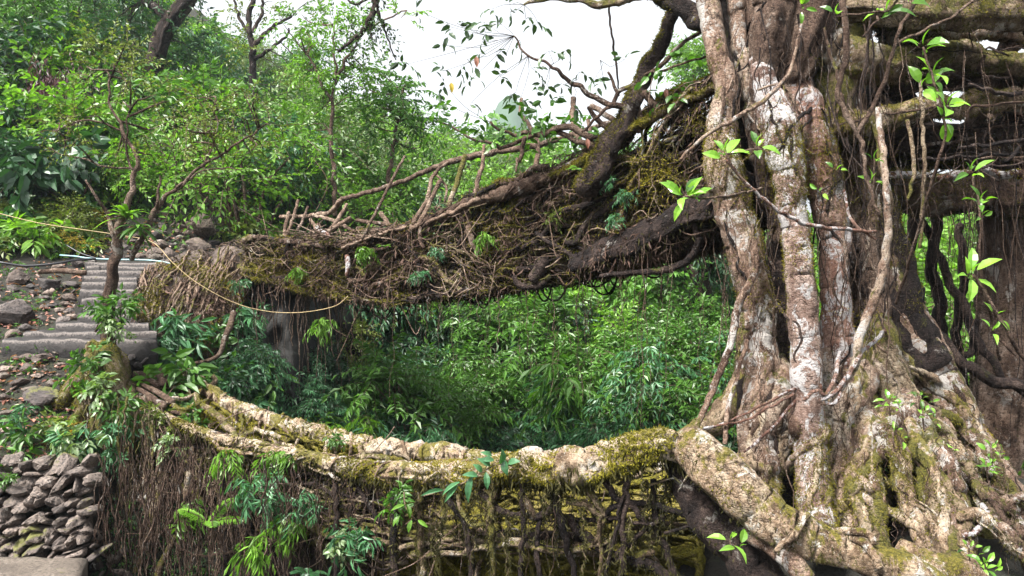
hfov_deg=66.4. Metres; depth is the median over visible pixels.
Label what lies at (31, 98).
shrub
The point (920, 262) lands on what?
shrub
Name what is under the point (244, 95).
tree
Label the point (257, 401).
plant
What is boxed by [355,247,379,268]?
plant
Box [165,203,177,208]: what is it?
rock
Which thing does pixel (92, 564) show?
rock
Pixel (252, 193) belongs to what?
shrub
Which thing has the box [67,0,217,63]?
shrub
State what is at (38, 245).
plant
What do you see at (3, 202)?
shrub
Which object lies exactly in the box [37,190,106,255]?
shrub
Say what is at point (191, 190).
shrub
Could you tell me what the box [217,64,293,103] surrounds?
shrub
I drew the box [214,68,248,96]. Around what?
shrub
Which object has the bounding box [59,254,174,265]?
water pipe
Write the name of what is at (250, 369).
plant
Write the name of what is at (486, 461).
climbing plant
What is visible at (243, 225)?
undergrowth
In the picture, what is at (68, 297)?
rock
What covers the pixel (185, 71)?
shrub
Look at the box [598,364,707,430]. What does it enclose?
shrub
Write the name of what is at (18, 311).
boulder
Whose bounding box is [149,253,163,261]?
rock
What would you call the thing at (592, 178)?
leaning tree
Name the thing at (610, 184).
plant
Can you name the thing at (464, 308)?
shrub
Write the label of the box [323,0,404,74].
overhanging branch
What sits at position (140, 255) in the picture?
rock
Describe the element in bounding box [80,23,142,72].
shrub
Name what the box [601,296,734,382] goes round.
shrub
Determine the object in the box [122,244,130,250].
rock
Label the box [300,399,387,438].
bamboo clump
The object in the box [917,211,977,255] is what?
shrub
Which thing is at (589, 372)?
shrub
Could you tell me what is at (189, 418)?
plant
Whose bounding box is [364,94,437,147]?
shrub
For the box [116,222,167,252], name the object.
birds nest fern
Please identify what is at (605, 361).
shrub
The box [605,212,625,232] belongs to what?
plant
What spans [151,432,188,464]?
plant
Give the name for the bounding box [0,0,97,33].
tree
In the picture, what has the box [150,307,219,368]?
plant
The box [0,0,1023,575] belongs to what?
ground
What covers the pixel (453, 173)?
shrub
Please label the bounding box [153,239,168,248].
rock
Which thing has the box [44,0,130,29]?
shrub
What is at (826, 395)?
vine
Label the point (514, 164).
shrub
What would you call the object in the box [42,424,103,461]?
plant
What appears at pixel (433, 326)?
shrub
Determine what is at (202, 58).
shrub
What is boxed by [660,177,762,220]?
leafy shoot
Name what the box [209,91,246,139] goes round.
shrub
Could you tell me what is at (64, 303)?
rock
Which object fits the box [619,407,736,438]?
bamboo clump
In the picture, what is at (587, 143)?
leaf
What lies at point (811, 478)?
fig tree
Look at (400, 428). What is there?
undergrowth
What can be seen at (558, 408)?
bamboo clump
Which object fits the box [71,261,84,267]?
rock
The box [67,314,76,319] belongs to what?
rock
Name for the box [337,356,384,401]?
bamboo clump
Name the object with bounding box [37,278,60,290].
boulder
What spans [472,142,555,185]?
shrub
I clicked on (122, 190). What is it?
shrub
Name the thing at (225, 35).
shrub
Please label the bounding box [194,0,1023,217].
sky
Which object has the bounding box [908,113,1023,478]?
fig tree
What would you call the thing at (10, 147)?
shrub
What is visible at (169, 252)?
rock
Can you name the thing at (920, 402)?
sprout
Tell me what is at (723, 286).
shrub
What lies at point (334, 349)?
shrub
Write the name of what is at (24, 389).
rock
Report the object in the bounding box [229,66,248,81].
shrub
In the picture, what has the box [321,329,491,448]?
shrub
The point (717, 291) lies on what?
shrub
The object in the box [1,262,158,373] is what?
stone staircase
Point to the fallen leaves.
(21, 398)
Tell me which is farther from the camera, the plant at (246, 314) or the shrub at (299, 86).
the shrub at (299, 86)
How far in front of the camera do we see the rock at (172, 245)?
17.02 m
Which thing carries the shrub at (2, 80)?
on the ground
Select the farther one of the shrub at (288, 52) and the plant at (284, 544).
the shrub at (288, 52)
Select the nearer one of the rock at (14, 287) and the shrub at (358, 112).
the rock at (14, 287)
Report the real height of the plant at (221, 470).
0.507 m
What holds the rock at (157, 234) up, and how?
on the ground
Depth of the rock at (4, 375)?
11.52 m
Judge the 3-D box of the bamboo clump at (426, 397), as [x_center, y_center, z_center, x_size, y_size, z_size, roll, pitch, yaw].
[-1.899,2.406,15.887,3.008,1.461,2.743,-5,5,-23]
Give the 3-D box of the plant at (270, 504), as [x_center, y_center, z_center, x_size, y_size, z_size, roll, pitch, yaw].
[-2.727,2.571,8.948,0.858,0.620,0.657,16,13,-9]
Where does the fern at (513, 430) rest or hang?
on the ground
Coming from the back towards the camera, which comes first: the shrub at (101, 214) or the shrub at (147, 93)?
the shrub at (147, 93)
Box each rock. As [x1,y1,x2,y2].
[0,365,17,372]
[0,372,10,378]
[0,393,10,399]
[0,410,13,416]
[4,329,20,338]
[6,284,18,291]
[9,378,30,385]
[18,323,33,330]
[18,353,31,361]
[19,363,37,373]
[21,386,35,391]
[25,283,34,288]
[28,353,55,363]
[29,290,37,295]
[30,373,43,377]
[30,409,38,414]
[35,315,45,322]
[38,295,49,299]
[39,304,48,309]
[43,288,57,295]
[45,379,53,386]
[46,302,58,307]
[51,264,64,267]
[54,307,65,312]
[56,316,70,321]
[59,301,70,305]
[61,293,76,301]
[62,281,79,287]
[64,307,75,313]
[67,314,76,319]
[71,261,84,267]
[89,557,103,570]
[107,554,119,564]
[112,568,124,575]
[117,547,127,556]
[121,571,132,575]
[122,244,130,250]
[126,238,134,244]
[128,354,135,360]
[133,362,141,368]
[135,253,145,258]
[145,247,163,256]
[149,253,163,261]
[152,229,162,238]
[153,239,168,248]
[163,247,177,258]
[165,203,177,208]
[169,243,175,249]
[171,229,181,235]
[176,223,186,229]
[182,230,193,236]
[208,239,219,245]
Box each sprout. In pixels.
[707,529,747,563]
[873,389,903,415]
[892,421,906,448]
[907,391,939,412]
[917,405,940,429]
[957,539,989,564]
[967,552,1002,575]
[976,458,1002,481]
[977,440,1009,463]
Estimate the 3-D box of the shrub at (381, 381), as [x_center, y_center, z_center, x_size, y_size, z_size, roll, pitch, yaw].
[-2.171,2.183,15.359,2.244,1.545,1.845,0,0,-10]
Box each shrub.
[0,0,68,37]
[0,4,8,31]
[0,5,120,107]
[0,11,97,96]
[0,56,19,95]
[0,68,20,120]
[0,69,176,158]
[0,96,68,138]
[0,124,44,141]
[0,124,149,224]
[0,128,78,207]
[0,134,60,205]
[0,198,22,213]
[1,26,83,93]
[4,11,80,37]
[6,27,129,75]
[17,47,157,115]
[22,52,103,110]
[37,67,141,120]
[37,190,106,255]
[38,10,177,102]
[38,115,120,144]
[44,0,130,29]
[45,19,138,66]
[51,157,121,204]
[51,228,96,256]
[59,2,186,82]
[66,107,202,162]
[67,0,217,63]
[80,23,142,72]
[82,136,175,211]
[84,60,359,249]
[86,118,176,199]
[89,29,143,68]
[91,207,114,225]
[95,65,200,130]
[104,56,287,160]
[106,48,245,134]
[113,134,185,190]
[120,87,221,150]
[130,18,260,102]
[157,337,193,368]
[178,25,249,74]
[178,144,218,185]
[179,12,266,77]
[181,26,237,70]
[191,357,280,404]
[193,128,356,227]
[196,134,302,183]
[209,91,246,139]
[209,170,273,205]
[210,164,291,213]
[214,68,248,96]
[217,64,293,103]
[221,336,304,402]
[225,333,294,389]
[228,29,281,69]
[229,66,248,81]
[229,77,273,104]
[229,110,344,199]
[230,42,283,76]
[232,97,326,154]
[238,70,340,140]
[249,124,375,232]
[256,81,440,191]
[257,355,305,409]
[261,40,330,79]
[261,64,324,97]
[262,86,340,111]
[263,59,305,86]
[263,140,414,252]
[266,69,369,144]
[268,100,340,136]
[269,343,335,390]
[270,364,332,401]
[275,46,346,91]
[283,371,358,426]
[287,86,365,167]
[298,91,449,209]
[307,335,351,392]
[320,135,434,223]
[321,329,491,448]
[322,361,360,402]
[327,360,357,402]
[329,312,389,368]
[331,159,443,226]
[338,301,436,358]
[340,93,385,133]
[347,98,388,139]
[349,362,459,420]
[355,99,404,134]
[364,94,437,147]
[369,300,457,347]
[385,127,469,174]
[391,170,462,225]
[398,116,518,207]
[401,166,463,215]
[402,127,465,157]
[414,303,487,347]
[418,126,488,163]
[420,137,526,208]
[421,285,609,398]
[423,297,524,364]
[424,119,473,142]
[434,364,528,433]
[434,381,509,445]
[436,335,528,405]
[447,163,514,213]
[454,295,529,321]
[455,115,561,163]
[455,361,560,433]
[468,144,544,179]
[471,296,531,356]
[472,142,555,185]
[477,122,578,151]
[484,283,618,350]
[485,121,577,171]
[500,321,599,396]
[506,136,576,168]
[518,155,550,173]
[520,333,610,417]
[527,302,604,355]
[538,292,652,372]
[539,136,580,160]
[555,329,650,405]
[561,301,650,350]
[566,333,722,442]
[567,316,716,372]
[572,258,712,330]
[574,353,635,435]
[582,320,727,431]
[595,309,653,367]
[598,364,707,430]
[599,302,715,399]
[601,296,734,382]
[607,272,733,351]
[609,369,736,439]
[623,327,721,406]
[674,299,729,350]
[679,347,736,405]
[687,329,735,396]
[710,272,735,302]
[710,294,735,328]
[711,285,735,321]
[814,213,951,280]
[814,239,974,382]
[814,255,972,315]
[816,217,975,348]
[905,212,973,241]
[915,222,976,265]
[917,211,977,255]
[925,279,974,348]
[948,233,976,248]
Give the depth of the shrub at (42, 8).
25.18 m
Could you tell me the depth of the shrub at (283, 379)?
13.73 m
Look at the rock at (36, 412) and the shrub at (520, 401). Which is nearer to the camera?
the rock at (36, 412)
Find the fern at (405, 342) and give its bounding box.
[380,339,429,349]
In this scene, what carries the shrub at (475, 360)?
on the ground
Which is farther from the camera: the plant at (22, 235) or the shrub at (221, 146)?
the shrub at (221, 146)
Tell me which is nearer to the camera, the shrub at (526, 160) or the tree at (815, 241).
the tree at (815, 241)
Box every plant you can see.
[0,195,37,231]
[0,209,86,258]
[0,401,46,440]
[0,408,47,468]
[0,471,19,493]
[2,229,50,252]
[8,188,48,208]
[30,410,78,450]
[33,210,75,242]
[40,406,114,463]
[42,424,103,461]
[51,237,102,259]
[52,340,112,400]
[77,292,127,334]
[77,372,134,417]
[86,420,157,459]
[91,385,147,435]
[92,282,145,330]
[98,312,136,345]
[98,446,131,483]
[121,289,145,318]
[130,358,217,415]
[139,400,175,436]
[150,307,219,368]
[151,346,221,392]
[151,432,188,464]
[169,322,218,358]
[173,498,208,544]
[180,400,212,426]
[185,376,270,408]
[188,369,222,402]
[195,321,237,360]
[204,449,247,495]
[209,302,266,345]
[214,356,264,396]
[214,360,245,387]
[218,376,246,395]
[219,350,298,406]
[224,467,287,522]
[224,536,275,575]
[227,278,251,296]
[232,387,276,410]
[239,486,306,541]
[240,298,274,335]
[250,450,297,494]
[255,514,307,568]
[282,488,328,528]
[284,267,308,287]
[289,566,327,575]
[302,318,338,352]
[322,426,349,450]
[323,516,384,575]
[323,528,365,573]
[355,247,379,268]
[355,253,370,271]
[374,479,414,526]
[391,492,427,532]
[406,270,431,286]
[421,449,519,502]
[427,247,446,262]
[472,232,498,259]
[542,207,565,233]
[600,175,618,193]
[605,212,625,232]
[612,189,638,211]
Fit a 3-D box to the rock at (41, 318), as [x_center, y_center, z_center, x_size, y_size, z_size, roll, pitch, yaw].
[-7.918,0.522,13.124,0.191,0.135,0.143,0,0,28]
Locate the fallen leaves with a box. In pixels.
[0,214,202,457]
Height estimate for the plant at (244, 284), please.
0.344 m
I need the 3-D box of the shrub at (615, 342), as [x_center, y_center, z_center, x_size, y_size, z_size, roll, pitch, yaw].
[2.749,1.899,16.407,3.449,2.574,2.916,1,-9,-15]
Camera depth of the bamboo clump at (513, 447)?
14.59 m
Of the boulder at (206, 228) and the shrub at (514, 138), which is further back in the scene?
the shrub at (514, 138)
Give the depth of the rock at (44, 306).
13.55 m
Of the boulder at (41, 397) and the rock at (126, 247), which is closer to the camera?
the boulder at (41, 397)
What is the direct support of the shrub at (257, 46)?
on the ground
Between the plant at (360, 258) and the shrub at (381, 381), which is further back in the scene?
the shrub at (381, 381)
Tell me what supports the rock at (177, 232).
on the ground
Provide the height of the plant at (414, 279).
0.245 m
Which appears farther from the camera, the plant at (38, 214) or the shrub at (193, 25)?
the shrub at (193, 25)
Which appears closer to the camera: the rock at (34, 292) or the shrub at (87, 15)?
the rock at (34, 292)
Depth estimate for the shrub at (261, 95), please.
30.92 m
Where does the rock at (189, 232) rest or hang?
on the ground
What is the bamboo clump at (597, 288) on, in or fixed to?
on the ground
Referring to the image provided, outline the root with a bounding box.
[195,310,236,363]
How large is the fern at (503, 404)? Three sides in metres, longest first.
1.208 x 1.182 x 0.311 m
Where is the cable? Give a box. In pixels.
[66,244,95,257]
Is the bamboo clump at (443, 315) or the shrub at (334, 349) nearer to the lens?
the shrub at (334, 349)
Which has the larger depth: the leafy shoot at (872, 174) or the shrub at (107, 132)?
the shrub at (107, 132)
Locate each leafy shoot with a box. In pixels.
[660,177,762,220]
[702,131,780,188]
[800,0,816,23]
[810,162,847,199]
[821,0,929,21]
[858,149,883,207]
[894,31,968,304]
[955,159,1001,360]
[957,248,1023,360]
[982,319,1016,356]
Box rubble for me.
[0,213,208,422]
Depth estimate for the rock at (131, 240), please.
16.90 m
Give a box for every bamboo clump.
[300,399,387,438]
[326,392,426,426]
[329,381,418,414]
[332,408,459,444]
[335,394,399,437]
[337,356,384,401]
[378,375,478,426]
[382,357,445,385]
[420,303,485,324]
[427,309,535,354]
[440,325,630,444]
[456,379,599,453]
[482,422,594,452]
[483,334,550,360]
[506,407,603,449]
[517,369,614,447]
[553,279,644,317]
[572,302,626,325]
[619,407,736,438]
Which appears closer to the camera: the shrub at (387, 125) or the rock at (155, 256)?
the rock at (155, 256)
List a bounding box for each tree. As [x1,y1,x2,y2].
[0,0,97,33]
[16,19,306,344]
[28,0,228,88]
[205,81,271,111]
[214,0,324,103]
[253,0,434,216]
[328,60,454,183]
[389,0,705,197]
[407,141,491,199]
[523,0,1023,575]
[633,251,765,327]
[660,31,709,84]
[763,210,818,277]
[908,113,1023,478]
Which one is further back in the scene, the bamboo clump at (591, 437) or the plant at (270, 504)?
the bamboo clump at (591, 437)
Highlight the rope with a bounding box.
[0,213,347,312]
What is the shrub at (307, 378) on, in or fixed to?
on the ground
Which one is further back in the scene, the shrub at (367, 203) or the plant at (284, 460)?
the shrub at (367, 203)
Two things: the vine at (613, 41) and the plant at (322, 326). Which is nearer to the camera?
the vine at (613, 41)
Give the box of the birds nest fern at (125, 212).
[94,204,156,239]
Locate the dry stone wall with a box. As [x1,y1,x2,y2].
[0,451,112,561]
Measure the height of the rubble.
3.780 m
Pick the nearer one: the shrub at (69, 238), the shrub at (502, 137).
the shrub at (69, 238)
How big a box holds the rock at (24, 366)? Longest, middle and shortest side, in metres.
0.258 x 0.194 x 0.155 m
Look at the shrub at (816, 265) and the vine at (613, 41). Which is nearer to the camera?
the vine at (613, 41)
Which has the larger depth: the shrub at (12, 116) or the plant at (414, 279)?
the shrub at (12, 116)
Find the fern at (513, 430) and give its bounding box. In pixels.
[491,415,543,439]
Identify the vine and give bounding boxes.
[608,7,618,88]
[679,24,801,160]
[695,236,760,444]
[701,328,886,452]
[725,159,876,239]
[822,107,892,405]
[823,0,975,216]
[868,79,926,248]
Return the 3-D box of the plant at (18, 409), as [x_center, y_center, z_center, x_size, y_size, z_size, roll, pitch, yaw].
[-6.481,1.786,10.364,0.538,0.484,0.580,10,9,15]
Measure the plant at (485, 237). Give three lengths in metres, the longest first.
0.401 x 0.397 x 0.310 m
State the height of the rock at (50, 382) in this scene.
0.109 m
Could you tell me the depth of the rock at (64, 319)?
13.07 m
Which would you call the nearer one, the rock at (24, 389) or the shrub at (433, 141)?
the rock at (24, 389)
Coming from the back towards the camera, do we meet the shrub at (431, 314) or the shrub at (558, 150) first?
the shrub at (558, 150)
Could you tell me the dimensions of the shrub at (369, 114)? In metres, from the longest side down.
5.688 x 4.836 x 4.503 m
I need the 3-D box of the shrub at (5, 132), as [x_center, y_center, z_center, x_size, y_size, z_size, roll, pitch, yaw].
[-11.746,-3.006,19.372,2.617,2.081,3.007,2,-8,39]
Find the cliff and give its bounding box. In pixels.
[251,281,369,410]
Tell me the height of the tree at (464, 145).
3.683 m
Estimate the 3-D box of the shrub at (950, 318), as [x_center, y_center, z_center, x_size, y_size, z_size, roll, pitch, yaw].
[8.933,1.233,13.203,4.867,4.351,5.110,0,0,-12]
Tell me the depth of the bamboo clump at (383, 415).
14.11 m
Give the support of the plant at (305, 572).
attached to the root bridge at (605, 507)
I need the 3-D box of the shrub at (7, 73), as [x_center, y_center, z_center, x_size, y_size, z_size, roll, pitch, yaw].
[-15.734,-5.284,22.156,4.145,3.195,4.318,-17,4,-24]
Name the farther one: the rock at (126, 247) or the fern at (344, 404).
the rock at (126, 247)
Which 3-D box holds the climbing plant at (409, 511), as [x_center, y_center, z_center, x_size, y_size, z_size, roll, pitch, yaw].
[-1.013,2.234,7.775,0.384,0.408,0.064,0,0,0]
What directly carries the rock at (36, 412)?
on the ground
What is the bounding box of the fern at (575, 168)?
[566,165,581,170]
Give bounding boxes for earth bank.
[130,245,255,360]
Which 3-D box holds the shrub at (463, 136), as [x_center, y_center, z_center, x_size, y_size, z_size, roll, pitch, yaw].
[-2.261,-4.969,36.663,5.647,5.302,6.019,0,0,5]
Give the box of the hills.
[486,95,532,137]
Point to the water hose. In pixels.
(48, 264)
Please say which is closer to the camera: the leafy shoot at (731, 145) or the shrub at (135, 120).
the leafy shoot at (731, 145)
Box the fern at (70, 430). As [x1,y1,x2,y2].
[60,422,84,434]
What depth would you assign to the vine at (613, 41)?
9.00 m
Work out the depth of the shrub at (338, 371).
15.00 m
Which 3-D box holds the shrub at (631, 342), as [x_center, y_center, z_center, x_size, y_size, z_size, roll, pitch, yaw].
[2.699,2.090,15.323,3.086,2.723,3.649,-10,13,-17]
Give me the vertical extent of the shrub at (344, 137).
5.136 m
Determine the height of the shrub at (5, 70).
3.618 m
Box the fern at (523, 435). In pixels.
[490,424,541,446]
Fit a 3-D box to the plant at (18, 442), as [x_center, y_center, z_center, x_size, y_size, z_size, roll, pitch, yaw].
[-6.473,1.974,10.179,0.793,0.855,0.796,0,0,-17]
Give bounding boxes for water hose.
[0,258,95,266]
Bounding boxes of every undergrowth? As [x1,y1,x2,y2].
[0,13,450,260]
[89,494,247,575]
[91,491,261,575]
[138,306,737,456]
[768,229,1023,474]
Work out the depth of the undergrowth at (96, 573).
10.13 m
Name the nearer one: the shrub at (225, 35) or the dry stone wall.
the dry stone wall
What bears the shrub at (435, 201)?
on the ground
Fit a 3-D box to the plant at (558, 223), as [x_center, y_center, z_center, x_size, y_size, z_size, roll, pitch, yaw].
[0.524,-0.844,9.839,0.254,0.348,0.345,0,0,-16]
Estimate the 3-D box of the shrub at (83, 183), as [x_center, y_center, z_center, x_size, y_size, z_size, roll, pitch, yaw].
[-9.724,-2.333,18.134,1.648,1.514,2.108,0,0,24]
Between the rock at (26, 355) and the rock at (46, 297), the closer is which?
the rock at (26, 355)
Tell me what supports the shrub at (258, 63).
on the ground
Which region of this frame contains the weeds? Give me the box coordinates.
[0,205,214,457]
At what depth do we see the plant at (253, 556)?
9.17 m
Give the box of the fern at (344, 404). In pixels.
[335,392,369,414]
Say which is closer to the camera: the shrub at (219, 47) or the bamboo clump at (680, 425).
the bamboo clump at (680, 425)
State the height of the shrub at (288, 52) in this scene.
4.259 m
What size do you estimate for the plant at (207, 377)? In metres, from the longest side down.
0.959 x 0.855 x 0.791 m
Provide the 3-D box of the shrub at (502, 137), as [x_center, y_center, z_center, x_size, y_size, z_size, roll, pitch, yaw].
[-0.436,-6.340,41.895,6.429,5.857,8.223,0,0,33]
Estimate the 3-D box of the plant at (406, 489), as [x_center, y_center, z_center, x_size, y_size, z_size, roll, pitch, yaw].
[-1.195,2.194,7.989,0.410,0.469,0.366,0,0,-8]
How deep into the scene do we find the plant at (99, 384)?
10.69 m
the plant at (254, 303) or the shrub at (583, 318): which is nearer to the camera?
the plant at (254, 303)
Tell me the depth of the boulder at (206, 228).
18.14 m
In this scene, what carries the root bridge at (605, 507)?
on the ground
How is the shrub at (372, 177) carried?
on the ground
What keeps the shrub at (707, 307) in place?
on the ground
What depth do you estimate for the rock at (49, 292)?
14.12 m
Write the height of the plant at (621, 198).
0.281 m
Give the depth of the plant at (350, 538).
8.31 m
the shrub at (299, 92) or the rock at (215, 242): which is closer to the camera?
the rock at (215, 242)
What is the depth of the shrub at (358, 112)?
35.92 m
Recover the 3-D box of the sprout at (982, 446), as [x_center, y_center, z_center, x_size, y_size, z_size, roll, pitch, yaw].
[4.465,1.508,7.218,0.271,0.232,0.169,0,0,0]
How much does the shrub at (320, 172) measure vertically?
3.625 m
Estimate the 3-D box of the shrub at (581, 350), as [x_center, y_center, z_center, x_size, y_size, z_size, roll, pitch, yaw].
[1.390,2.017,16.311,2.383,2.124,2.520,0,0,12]
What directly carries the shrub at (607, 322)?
on the ground
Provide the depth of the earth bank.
14.13 m
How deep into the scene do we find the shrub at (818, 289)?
15.69 m
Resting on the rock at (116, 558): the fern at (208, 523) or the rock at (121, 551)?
the rock at (121, 551)
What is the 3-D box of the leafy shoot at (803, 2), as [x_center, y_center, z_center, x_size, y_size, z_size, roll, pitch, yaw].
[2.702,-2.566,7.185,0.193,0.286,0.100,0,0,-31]
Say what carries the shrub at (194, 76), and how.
on the ground
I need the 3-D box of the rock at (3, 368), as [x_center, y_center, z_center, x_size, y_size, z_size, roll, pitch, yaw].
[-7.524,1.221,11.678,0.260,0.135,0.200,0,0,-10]
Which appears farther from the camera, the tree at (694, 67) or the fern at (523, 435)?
the tree at (694, 67)
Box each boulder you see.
[0,299,36,324]
[6,269,30,284]
[22,386,58,409]
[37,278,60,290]
[181,237,211,251]
[186,213,215,237]
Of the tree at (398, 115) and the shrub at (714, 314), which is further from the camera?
the tree at (398, 115)
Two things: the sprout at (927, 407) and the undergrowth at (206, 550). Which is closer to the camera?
the sprout at (927, 407)
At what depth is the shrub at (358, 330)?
16.52 m
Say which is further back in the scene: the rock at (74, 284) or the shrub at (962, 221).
the shrub at (962, 221)
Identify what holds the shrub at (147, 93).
on the ground
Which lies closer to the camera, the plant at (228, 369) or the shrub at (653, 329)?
the plant at (228, 369)
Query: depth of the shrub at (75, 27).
25.83 m
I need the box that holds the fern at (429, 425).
[417,420,490,441]
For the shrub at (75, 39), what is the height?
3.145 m
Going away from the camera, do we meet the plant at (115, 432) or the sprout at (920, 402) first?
the sprout at (920, 402)
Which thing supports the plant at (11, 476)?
attached to the dry stone wall
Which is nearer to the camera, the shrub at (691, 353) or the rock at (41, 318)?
the rock at (41, 318)
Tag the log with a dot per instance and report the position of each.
(63, 271)
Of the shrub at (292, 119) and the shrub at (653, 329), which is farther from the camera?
the shrub at (292, 119)
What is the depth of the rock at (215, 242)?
18.34 m
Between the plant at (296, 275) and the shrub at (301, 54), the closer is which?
the plant at (296, 275)
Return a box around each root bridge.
[50,315,705,575]
[206,73,769,428]
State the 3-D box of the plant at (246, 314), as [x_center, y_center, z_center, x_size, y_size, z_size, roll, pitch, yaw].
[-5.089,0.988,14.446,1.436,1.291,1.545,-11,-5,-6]
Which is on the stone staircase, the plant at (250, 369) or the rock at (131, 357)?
the rock at (131, 357)
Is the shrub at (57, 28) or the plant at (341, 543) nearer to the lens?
the plant at (341, 543)
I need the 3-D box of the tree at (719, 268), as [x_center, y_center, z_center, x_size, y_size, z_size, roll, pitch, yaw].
[4.059,-0.060,18.293,3.664,4.813,3.963,0,0,-30]
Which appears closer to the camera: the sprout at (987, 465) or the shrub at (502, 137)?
the sprout at (987, 465)
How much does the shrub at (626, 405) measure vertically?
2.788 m
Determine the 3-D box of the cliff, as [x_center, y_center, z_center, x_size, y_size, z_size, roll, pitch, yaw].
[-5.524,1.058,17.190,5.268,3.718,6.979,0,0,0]
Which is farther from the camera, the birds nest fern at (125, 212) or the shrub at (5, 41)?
the shrub at (5, 41)
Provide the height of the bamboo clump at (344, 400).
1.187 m
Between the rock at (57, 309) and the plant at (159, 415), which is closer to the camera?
the plant at (159, 415)
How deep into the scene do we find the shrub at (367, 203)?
21.96 m
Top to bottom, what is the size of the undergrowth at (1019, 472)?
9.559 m
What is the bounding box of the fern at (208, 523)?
[178,498,247,527]
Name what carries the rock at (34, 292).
on the ground
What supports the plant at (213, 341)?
on the ground
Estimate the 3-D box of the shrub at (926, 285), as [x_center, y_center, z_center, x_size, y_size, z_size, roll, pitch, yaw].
[6.965,1.238,13.539,5.834,4.354,5.763,8,3,8]
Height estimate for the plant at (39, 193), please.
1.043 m
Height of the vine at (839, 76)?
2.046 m
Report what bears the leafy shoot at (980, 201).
attached to the fig tree at (811, 478)
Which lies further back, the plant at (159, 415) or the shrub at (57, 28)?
the shrub at (57, 28)
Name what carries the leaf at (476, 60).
hanging from the leaning tree at (592, 178)
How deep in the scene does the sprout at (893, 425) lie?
7.00 m
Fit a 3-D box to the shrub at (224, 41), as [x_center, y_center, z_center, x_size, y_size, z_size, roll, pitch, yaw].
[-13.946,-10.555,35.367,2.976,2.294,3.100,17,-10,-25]
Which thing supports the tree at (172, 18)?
on the ground
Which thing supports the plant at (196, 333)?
on the ground
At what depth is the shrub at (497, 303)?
19.22 m
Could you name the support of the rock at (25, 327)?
on the ground
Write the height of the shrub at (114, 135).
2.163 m
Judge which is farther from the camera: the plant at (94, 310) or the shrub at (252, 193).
the shrub at (252, 193)
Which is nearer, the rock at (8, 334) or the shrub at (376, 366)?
the rock at (8, 334)
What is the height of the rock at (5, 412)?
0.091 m
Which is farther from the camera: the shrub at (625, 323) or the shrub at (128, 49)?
the shrub at (128, 49)
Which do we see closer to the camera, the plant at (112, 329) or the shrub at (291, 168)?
the plant at (112, 329)
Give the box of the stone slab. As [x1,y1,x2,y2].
[0,556,87,575]
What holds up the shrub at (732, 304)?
on the ground
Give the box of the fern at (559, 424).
[547,415,594,439]
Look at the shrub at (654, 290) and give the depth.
17.69 m
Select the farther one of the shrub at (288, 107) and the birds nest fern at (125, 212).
the shrub at (288, 107)
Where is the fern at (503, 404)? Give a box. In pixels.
[491,402,514,411]
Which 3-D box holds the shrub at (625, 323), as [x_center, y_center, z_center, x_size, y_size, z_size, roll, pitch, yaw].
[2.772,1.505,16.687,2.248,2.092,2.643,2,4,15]
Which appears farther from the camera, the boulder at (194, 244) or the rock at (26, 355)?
the boulder at (194, 244)
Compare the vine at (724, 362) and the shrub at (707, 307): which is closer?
the vine at (724, 362)
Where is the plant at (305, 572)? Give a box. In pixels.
[289,566,327,575]
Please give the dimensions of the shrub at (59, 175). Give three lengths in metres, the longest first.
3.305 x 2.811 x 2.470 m
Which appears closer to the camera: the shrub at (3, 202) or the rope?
the rope
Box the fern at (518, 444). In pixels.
[483,441,524,451]
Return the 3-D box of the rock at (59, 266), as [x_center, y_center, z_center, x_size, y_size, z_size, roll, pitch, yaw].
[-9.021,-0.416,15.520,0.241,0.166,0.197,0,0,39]
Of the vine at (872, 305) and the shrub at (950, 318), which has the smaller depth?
the vine at (872, 305)
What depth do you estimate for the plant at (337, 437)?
9.66 m
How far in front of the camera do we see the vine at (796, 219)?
7.20 m
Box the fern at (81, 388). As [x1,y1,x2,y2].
[71,384,95,396]
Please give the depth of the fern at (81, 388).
10.82 m
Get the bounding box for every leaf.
[449,83,453,91]
[474,56,478,66]
[586,139,589,147]
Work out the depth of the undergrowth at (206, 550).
10.12 m
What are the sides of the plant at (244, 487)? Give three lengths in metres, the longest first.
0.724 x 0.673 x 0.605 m
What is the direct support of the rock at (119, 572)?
on the rock at (129, 573)
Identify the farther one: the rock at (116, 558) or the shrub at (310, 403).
the shrub at (310, 403)
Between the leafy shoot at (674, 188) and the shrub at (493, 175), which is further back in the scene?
the shrub at (493, 175)
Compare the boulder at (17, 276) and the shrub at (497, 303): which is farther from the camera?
the shrub at (497, 303)
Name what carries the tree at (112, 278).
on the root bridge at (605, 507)
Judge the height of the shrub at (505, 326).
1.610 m
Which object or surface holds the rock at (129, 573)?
on the root bridge at (605, 507)
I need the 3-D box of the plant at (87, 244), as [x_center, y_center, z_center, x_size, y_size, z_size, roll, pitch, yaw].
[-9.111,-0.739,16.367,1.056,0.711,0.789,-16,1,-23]
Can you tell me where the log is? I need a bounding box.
[38,268,86,275]
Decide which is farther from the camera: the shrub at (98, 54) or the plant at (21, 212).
the shrub at (98, 54)
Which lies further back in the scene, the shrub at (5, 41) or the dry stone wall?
the shrub at (5, 41)
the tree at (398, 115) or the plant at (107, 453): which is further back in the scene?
the tree at (398, 115)
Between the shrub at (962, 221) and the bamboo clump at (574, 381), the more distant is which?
the shrub at (962, 221)
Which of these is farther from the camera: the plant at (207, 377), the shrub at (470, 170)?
the shrub at (470, 170)

